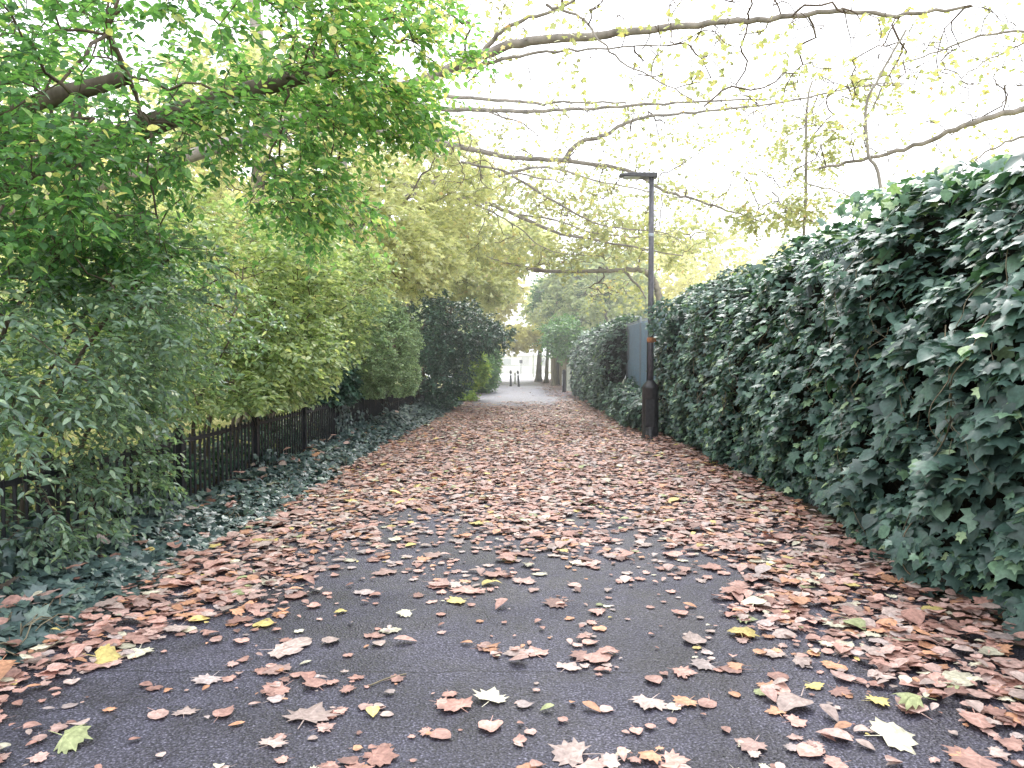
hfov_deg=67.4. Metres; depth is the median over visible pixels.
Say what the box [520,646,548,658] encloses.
fallen leaf
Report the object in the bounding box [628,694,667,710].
fallen leaf
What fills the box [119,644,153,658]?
fallen leaf
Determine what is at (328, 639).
fallen leaf
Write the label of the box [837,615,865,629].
fallen leaf
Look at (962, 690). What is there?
fallen leaf
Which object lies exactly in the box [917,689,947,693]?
fallen leaf
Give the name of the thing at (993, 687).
fallen leaf
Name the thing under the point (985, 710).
fallen leaf
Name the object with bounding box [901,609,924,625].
fallen leaf
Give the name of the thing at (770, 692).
fallen leaf
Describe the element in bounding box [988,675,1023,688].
fallen leaf
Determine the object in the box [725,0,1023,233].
plane tree
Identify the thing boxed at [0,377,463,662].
ground ivy
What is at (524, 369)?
pale railing
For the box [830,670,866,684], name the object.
fallen leaf
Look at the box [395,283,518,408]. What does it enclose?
holly tree
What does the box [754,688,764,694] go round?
fallen leaf
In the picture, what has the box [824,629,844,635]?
fallen leaf
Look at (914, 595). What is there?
fallen leaf
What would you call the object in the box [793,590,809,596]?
fallen leaf
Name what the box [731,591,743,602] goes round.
fallen leaf
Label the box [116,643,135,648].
fallen leaf
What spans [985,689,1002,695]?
fallen leaf
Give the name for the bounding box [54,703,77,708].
fallen leaf
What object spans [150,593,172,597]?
fallen leaf
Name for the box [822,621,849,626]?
fallen leaf
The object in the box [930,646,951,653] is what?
fallen leaf
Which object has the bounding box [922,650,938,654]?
fallen leaf
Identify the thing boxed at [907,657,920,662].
fallen leaf
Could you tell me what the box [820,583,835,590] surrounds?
fallen leaf
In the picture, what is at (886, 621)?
fallen leaf
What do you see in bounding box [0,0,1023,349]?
sky
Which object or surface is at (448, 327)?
park tree
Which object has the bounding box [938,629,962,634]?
fallen leaf
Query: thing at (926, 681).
fallen leaf
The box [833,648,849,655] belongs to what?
fallen leaf
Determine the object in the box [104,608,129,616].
fallen leaf
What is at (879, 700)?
fallen leaf
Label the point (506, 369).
garden wall
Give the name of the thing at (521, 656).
fallen leaf
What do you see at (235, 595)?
fallen leaf
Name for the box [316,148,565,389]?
maple tree
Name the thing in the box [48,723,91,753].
fallen leaf
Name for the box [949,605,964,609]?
fallen leaf
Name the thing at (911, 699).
fallen leaf
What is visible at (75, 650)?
fallen leaf
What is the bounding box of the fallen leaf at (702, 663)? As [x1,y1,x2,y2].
[689,657,716,669]
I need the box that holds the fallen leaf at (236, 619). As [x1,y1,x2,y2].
[227,615,254,623]
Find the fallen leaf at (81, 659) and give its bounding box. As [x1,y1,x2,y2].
[72,657,86,661]
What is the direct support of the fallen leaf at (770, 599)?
on the leaf litter
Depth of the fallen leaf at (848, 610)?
4.79 m
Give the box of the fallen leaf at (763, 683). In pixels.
[756,680,775,689]
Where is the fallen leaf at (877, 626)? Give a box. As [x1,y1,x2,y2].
[851,616,889,633]
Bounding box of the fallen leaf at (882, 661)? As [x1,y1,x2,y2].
[871,658,895,667]
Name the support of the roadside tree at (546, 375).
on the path
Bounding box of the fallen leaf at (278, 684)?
[269,682,280,686]
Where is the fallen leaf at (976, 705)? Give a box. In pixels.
[965,700,983,711]
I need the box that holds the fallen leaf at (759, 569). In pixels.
[755,565,770,573]
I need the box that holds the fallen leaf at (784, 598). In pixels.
[777,594,800,603]
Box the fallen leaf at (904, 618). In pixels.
[895,615,913,624]
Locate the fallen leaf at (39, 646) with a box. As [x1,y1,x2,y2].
[30,643,51,649]
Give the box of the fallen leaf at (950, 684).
[946,681,965,687]
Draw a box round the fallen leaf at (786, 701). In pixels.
[777,687,813,711]
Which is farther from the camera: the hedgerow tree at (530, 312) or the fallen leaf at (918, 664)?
the hedgerow tree at (530, 312)
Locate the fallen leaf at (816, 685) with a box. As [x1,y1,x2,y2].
[805,681,824,689]
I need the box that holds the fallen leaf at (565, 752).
[547,737,603,766]
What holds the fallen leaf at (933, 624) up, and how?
on the path
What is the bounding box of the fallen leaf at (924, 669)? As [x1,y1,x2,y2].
[920,666,941,672]
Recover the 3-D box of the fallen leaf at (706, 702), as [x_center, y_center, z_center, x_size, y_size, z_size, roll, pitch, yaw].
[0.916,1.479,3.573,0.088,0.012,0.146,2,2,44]
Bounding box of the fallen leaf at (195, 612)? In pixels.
[189,609,221,615]
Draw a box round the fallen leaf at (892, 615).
[875,613,899,621]
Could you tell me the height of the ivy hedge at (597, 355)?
3.196 m
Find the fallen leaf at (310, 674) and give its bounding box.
[301,671,315,679]
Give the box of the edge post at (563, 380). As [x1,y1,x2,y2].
[562,369,565,392]
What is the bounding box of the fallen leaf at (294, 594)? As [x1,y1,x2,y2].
[273,591,306,597]
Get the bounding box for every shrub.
[0,184,301,594]
[61,169,408,478]
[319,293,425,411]
[454,351,494,401]
[462,331,503,393]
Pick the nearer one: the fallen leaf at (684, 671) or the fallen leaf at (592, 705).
the fallen leaf at (592, 705)
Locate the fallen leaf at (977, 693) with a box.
[967,689,1000,699]
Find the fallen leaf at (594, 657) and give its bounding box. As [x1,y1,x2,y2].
[576,652,612,662]
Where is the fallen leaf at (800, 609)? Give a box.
[780,605,809,611]
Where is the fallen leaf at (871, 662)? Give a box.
[868,657,880,665]
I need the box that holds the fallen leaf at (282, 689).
[262,680,292,694]
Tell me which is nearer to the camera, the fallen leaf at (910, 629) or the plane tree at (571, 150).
the fallen leaf at (910, 629)
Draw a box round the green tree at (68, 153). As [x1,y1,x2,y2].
[0,0,509,354]
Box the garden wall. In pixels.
[500,365,544,373]
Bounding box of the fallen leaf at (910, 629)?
[899,625,913,632]
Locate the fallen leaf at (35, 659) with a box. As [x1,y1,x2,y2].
[21,655,54,665]
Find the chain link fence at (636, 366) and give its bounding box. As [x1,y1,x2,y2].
[622,214,933,506]
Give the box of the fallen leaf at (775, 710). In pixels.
[764,705,786,714]
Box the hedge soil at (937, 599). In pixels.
[659,434,1023,647]
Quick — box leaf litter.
[0,379,1023,767]
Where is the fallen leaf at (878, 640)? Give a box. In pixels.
[866,637,887,645]
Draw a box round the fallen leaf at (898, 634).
[890,631,910,638]
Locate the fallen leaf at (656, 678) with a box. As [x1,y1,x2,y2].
[645,675,662,683]
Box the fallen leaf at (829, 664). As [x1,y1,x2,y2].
[820,660,847,669]
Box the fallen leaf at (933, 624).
[923,620,956,629]
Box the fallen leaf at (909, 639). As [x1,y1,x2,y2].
[882,632,915,640]
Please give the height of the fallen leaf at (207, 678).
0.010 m
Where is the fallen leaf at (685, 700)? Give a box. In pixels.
[672,695,697,705]
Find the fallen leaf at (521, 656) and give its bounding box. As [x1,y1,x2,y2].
[509,653,528,659]
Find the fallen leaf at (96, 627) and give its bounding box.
[89,620,109,629]
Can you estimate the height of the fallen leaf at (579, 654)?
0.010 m
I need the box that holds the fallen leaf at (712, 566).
[697,562,726,569]
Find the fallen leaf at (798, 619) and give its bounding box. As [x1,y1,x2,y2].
[795,617,807,622]
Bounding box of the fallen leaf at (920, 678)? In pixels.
[910,676,927,687]
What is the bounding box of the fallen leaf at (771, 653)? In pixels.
[762,646,786,657]
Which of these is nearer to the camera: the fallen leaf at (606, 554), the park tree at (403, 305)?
the fallen leaf at (606, 554)
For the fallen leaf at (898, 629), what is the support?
on the fallen leaf at (910, 629)
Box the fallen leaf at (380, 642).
[372,640,384,645]
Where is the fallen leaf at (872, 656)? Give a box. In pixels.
[866,651,886,657]
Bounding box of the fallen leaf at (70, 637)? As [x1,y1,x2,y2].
[54,632,82,641]
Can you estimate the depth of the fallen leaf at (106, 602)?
4.84 m
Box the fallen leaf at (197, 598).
[185,592,217,601]
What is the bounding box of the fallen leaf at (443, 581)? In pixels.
[425,578,449,585]
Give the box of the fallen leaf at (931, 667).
[921,663,940,671]
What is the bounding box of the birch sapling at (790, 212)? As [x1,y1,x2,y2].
[715,53,920,246]
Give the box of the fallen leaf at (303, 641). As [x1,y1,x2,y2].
[280,637,311,649]
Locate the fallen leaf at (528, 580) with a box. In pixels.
[513,576,535,584]
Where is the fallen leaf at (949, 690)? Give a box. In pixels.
[942,687,957,698]
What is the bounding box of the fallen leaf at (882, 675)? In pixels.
[864,669,895,679]
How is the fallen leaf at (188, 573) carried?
on the leaf litter
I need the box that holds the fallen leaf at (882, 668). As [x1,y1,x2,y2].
[878,664,888,672]
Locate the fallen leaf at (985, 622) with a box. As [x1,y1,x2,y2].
[971,619,993,626]
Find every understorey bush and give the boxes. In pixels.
[0,285,141,488]
[0,311,93,516]
[49,314,270,450]
[251,352,300,420]
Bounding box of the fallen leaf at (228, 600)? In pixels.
[213,598,235,604]
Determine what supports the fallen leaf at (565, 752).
on the path
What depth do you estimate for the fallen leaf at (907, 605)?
4.90 m
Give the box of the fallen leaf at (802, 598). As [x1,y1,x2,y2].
[788,592,810,604]
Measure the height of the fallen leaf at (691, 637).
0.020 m
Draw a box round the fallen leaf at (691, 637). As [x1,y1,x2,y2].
[682,631,706,649]
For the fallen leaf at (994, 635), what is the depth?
4.29 m
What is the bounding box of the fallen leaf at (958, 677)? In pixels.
[922,668,974,685]
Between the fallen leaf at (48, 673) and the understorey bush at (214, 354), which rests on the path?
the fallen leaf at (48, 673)
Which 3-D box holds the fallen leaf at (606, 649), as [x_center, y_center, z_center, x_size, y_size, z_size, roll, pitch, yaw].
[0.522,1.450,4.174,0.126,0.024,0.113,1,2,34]
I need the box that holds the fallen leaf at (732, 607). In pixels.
[726,605,749,609]
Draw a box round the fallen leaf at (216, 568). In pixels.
[204,564,235,570]
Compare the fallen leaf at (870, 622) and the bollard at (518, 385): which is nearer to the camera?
the fallen leaf at (870, 622)
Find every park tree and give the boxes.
[16,135,271,376]
[310,226,440,376]
[406,282,485,373]
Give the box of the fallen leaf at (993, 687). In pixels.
[983,685,998,691]
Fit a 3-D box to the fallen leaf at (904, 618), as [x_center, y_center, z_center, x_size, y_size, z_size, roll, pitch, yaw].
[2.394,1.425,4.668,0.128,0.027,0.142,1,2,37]
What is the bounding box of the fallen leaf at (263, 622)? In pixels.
[252,618,273,627]
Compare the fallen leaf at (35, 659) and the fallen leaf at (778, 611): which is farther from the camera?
the fallen leaf at (778, 611)
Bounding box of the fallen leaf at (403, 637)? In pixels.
[394,635,415,640]
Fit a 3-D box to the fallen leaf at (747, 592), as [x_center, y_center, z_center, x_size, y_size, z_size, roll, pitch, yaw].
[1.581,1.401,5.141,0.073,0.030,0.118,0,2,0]
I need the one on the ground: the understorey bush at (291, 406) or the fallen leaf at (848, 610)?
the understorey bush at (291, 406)
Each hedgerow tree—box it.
[523,274,557,326]
[530,312,587,366]
[535,248,661,330]
[605,226,725,313]
[647,226,792,303]
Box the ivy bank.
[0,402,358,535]
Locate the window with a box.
[503,358,511,364]
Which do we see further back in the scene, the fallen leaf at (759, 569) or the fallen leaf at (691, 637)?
the fallen leaf at (759, 569)
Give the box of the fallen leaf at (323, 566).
[316,565,326,569]
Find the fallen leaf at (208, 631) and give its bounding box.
[203,630,218,634]
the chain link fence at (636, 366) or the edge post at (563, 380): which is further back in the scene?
the edge post at (563, 380)
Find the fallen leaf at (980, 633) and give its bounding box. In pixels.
[966,631,983,635]
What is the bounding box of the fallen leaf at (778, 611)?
[767,607,799,619]
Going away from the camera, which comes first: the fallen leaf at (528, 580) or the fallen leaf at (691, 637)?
the fallen leaf at (691, 637)
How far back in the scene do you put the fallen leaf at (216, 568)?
5.81 m
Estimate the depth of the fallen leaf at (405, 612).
4.80 m
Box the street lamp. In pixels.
[619,172,659,440]
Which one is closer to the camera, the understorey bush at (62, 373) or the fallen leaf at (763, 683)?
the fallen leaf at (763, 683)
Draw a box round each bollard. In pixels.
[509,370,511,385]
[517,371,519,386]
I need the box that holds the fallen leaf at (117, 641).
[99,639,127,646]
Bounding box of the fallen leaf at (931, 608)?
[920,604,944,609]
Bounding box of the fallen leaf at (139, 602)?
[124,597,149,606]
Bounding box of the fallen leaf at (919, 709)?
[895,696,931,719]
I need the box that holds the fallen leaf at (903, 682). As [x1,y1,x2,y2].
[899,679,920,687]
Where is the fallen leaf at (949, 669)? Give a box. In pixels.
[941,668,959,671]
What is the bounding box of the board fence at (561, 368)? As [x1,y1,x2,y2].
[551,357,568,385]
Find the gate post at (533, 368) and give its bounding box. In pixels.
[532,354,533,377]
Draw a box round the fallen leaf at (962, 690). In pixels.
[952,686,970,693]
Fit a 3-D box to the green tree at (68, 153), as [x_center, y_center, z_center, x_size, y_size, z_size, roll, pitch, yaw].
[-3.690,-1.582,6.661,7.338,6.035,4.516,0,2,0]
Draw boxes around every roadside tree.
[512,277,566,381]
[519,276,599,382]
[526,265,619,385]
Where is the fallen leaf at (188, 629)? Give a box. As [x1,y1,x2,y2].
[181,626,196,631]
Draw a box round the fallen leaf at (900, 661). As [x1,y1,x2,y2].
[893,658,909,667]
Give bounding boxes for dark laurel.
[302,353,365,435]
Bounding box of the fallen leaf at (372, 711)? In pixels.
[366,706,379,716]
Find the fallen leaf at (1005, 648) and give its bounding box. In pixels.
[992,640,1012,652]
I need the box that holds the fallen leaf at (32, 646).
[25,645,48,655]
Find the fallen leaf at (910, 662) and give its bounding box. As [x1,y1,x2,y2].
[900,656,921,664]
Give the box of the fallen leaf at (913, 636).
[903,633,923,640]
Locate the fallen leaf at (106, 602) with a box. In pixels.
[95,598,117,606]
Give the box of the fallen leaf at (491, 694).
[473,687,508,706]
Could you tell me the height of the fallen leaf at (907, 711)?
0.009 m
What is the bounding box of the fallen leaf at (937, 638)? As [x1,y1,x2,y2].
[920,633,945,640]
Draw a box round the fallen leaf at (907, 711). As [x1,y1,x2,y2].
[896,705,921,713]
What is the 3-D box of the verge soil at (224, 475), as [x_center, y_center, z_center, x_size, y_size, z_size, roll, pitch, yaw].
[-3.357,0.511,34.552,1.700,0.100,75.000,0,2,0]
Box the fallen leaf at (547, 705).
[541,703,553,709]
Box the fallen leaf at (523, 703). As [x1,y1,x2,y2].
[513,700,532,707]
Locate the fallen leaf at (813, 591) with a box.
[799,586,817,592]
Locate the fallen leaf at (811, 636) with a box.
[805,633,819,638]
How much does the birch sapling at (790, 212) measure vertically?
7.182 m
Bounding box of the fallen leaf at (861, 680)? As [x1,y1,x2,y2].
[855,677,866,683]
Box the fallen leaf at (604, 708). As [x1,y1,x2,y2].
[599,705,612,711]
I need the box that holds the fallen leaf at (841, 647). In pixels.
[833,642,852,652]
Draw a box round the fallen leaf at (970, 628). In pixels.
[962,626,979,631]
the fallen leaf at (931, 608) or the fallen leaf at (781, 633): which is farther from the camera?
the fallen leaf at (931, 608)
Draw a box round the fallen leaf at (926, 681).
[919,678,935,683]
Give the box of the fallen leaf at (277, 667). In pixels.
[262,663,291,673]
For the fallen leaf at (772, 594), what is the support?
on the leaf litter
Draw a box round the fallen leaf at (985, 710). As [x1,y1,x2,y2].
[973,706,989,713]
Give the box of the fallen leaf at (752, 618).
[734,614,757,622]
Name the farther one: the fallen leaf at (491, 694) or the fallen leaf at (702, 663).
the fallen leaf at (702, 663)
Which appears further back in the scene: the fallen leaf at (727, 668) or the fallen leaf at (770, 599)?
the fallen leaf at (770, 599)
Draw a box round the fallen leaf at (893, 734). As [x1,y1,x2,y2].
[864,717,917,754]
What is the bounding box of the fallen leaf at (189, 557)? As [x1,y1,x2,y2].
[185,555,194,560]
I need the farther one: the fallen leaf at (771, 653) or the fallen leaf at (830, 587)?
the fallen leaf at (830, 587)
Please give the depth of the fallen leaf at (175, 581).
5.34 m
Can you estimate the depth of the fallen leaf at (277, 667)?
3.95 m
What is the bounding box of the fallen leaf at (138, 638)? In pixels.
[121,632,150,643]
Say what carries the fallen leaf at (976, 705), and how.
on the path
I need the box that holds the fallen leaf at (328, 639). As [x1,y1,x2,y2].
[321,636,339,642]
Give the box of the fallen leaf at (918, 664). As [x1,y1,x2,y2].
[910,663,925,666]
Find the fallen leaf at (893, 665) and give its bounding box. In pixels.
[888,663,905,667]
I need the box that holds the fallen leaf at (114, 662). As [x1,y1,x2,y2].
[96,656,126,667]
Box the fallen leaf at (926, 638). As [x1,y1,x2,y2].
[916,635,943,646]
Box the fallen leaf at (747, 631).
[727,626,759,636]
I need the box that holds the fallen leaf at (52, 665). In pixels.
[47,663,67,669]
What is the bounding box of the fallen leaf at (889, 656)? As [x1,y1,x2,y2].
[884,654,904,660]
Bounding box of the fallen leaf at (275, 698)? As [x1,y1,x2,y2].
[266,694,284,702]
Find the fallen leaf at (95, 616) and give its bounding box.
[82,613,102,619]
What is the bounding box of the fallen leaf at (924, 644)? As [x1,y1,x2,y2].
[919,640,935,648]
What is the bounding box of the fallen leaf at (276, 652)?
[258,639,303,657]
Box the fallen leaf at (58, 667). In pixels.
[40,663,66,672]
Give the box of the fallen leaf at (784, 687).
[761,682,790,694]
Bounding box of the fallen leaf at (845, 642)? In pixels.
[835,640,853,646]
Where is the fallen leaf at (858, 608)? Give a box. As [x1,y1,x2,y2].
[832,600,863,611]
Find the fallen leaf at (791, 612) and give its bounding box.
[778,608,797,616]
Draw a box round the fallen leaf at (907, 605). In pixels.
[891,598,921,609]
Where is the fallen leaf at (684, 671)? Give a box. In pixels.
[670,665,696,677]
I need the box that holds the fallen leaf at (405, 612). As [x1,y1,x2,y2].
[396,609,414,616]
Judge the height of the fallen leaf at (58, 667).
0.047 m
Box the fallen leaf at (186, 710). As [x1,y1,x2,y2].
[171,706,199,716]
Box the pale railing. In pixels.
[517,364,532,376]
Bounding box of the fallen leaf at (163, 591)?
[143,587,171,597]
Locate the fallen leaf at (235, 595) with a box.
[218,592,249,597]
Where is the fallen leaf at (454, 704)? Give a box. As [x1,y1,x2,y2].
[436,696,472,711]
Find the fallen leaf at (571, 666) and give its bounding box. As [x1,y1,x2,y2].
[556,662,581,670]
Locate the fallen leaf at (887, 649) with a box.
[878,645,897,652]
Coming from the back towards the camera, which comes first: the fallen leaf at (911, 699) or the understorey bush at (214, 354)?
the understorey bush at (214, 354)
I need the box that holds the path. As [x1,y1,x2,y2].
[0,379,1023,767]
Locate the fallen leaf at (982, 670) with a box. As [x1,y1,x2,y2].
[969,665,1002,675]
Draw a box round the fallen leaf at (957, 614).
[952,612,964,616]
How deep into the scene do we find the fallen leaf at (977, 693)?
3.61 m
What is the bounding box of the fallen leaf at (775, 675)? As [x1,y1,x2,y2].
[767,667,788,679]
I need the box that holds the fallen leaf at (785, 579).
[779,576,800,582]
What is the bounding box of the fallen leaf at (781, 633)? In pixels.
[764,628,796,637]
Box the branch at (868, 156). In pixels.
[837,29,911,217]
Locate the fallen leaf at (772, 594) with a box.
[758,593,774,596]
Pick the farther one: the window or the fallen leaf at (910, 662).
the window
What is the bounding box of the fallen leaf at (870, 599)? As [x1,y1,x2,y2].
[866,597,880,601]
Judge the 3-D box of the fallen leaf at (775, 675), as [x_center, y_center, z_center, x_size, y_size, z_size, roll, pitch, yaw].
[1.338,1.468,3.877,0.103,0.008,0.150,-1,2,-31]
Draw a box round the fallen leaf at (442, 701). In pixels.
[430,697,446,706]
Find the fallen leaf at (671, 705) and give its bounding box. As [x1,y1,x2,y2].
[666,702,681,711]
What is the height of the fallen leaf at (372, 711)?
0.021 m
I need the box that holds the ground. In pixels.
[0,371,623,521]
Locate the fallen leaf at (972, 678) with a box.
[950,670,981,680]
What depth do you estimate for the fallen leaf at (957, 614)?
4.61 m
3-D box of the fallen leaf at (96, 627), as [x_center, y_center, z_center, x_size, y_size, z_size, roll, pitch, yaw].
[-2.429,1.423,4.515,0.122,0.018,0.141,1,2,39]
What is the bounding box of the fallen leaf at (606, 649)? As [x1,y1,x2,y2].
[596,646,618,653]
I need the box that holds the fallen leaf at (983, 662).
[977,659,988,666]
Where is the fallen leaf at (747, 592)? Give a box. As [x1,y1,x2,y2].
[743,589,752,597]
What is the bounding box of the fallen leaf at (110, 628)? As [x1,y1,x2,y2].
[101,625,114,632]
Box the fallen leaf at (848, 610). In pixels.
[839,605,862,616]
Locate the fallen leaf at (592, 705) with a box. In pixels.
[583,701,600,711]
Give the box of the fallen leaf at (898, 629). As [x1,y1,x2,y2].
[891,625,907,630]
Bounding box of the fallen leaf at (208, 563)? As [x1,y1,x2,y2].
[203,556,224,567]
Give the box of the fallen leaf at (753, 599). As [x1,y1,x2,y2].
[742,595,766,606]
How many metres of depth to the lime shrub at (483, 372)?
30.35 m
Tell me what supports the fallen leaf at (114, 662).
on the path
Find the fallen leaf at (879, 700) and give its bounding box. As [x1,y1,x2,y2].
[865,694,889,705]
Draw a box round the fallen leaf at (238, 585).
[222,580,252,587]
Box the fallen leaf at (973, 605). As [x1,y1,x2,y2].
[952,602,984,607]
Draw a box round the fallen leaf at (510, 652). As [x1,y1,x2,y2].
[503,646,535,655]
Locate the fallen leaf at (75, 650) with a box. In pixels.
[68,644,84,657]
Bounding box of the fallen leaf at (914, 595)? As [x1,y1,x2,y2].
[903,592,928,596]
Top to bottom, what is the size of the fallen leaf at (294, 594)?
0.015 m
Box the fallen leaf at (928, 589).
[921,587,938,590]
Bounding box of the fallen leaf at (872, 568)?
[863,565,889,573]
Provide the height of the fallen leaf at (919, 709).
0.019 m
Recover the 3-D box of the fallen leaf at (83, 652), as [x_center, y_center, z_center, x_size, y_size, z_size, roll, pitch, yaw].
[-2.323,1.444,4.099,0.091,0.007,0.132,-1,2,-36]
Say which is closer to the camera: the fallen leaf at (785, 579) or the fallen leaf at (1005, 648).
the fallen leaf at (1005, 648)
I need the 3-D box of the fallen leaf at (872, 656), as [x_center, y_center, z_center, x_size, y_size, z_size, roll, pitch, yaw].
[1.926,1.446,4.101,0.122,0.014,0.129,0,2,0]
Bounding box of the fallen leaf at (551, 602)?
[542,597,572,607]
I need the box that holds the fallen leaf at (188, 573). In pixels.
[170,568,195,574]
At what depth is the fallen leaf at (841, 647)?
4.17 m
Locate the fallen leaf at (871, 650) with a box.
[860,644,885,657]
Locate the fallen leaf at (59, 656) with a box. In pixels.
[51,651,72,661]
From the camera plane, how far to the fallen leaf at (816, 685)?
3.75 m
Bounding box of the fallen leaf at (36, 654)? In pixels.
[25,652,41,659]
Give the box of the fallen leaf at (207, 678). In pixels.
[191,671,220,684]
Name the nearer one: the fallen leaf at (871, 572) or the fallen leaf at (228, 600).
the fallen leaf at (228, 600)
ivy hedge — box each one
[567,314,644,410]
[598,376,667,431]
[643,216,879,517]
[811,150,1023,640]
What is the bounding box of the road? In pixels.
[425,374,550,378]
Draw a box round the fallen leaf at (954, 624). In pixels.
[941,619,966,629]
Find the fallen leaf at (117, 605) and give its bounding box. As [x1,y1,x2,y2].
[103,602,124,608]
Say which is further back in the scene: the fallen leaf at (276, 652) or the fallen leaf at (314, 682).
the fallen leaf at (276, 652)
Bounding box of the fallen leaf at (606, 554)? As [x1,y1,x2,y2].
[603,552,628,559]
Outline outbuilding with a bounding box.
[500,350,550,371]
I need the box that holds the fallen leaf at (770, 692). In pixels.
[760,686,776,701]
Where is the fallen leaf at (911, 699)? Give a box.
[893,692,934,710]
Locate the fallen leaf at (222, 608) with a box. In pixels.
[219,605,235,610]
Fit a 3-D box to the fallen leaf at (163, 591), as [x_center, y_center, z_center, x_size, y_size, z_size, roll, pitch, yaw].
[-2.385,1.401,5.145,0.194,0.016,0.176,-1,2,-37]
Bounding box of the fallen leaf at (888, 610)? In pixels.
[870,607,901,614]
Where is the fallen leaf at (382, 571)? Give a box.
[371,568,396,574]
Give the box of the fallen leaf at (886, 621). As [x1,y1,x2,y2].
[876,618,902,626]
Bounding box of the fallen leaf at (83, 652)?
[70,650,85,658]
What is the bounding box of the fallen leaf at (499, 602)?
[495,598,507,608]
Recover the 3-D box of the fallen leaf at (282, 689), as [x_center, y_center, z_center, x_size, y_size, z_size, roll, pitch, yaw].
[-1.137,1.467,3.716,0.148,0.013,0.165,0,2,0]
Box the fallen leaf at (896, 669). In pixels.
[892,664,910,671]
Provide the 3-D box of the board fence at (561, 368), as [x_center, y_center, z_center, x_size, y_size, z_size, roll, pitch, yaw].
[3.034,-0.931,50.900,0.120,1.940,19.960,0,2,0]
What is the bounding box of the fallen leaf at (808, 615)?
[800,612,815,619]
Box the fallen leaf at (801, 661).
[792,655,811,667]
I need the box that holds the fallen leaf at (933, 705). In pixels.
[930,702,938,709]
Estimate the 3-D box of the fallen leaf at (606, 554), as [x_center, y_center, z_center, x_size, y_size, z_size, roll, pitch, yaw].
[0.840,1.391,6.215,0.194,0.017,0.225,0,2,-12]
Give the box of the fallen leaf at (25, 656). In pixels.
[20,654,33,657]
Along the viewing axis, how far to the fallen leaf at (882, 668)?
3.89 m
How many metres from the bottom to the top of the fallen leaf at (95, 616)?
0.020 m
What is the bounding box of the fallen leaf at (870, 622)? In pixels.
[861,618,875,626]
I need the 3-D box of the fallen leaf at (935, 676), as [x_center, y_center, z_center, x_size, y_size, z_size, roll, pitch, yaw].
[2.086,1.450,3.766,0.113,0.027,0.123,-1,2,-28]
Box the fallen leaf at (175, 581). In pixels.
[168,579,188,585]
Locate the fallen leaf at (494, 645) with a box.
[471,642,499,651]
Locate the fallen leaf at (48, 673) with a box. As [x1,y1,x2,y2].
[34,670,59,676]
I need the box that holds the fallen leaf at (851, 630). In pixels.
[842,629,858,633]
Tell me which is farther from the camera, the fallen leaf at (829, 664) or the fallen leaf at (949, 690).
the fallen leaf at (829, 664)
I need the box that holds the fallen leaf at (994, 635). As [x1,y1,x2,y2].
[982,631,1016,642]
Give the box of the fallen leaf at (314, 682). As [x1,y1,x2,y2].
[305,678,325,690]
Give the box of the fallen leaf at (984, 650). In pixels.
[978,646,1004,654]
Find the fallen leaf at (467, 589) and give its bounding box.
[447,585,482,594]
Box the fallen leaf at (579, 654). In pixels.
[570,650,586,660]
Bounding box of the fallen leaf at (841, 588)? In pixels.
[835,586,849,589]
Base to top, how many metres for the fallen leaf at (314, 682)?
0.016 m
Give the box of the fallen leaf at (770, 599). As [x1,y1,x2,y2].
[763,595,773,604]
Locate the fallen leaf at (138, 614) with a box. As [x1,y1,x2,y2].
[127,612,144,616]
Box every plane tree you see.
[1,0,1023,217]
[235,0,904,425]
[330,2,725,291]
[487,183,748,314]
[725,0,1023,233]
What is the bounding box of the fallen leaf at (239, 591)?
[231,587,253,594]
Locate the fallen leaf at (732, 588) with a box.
[719,586,743,593]
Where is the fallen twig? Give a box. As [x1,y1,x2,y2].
[368,673,405,685]
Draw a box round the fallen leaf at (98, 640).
[82,638,103,645]
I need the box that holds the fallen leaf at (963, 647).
[952,644,974,650]
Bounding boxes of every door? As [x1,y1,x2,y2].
[522,357,528,364]
[646,400,654,426]
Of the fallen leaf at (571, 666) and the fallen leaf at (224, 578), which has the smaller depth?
the fallen leaf at (571, 666)
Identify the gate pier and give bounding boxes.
[566,364,570,391]
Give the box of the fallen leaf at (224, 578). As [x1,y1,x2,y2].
[215,576,236,582]
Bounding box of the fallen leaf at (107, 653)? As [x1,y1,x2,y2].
[86,643,122,666]
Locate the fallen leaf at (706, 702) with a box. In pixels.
[698,693,716,707]
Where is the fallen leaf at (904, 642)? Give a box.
[892,637,919,648]
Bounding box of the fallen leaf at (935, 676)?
[927,672,951,688]
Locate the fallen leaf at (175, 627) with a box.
[161,624,189,631]
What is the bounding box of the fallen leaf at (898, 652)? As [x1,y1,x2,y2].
[893,650,918,657]
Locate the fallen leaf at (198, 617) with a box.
[189,615,209,620]
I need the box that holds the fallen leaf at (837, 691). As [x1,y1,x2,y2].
[827,684,852,696]
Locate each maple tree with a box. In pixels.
[0,35,345,419]
[0,41,162,386]
[142,21,504,420]
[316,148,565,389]
[436,203,545,384]
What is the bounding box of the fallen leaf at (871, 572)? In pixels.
[863,571,878,575]
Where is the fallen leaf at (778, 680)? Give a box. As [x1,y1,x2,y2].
[773,677,787,683]
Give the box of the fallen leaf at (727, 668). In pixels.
[718,665,751,672]
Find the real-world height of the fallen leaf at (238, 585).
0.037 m
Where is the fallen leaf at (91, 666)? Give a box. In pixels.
[71,662,109,670]
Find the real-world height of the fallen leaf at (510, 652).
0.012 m
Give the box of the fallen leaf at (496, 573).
[483,570,505,576]
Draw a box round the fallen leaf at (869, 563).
[860,562,875,564]
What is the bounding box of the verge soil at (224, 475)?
[71,383,455,582]

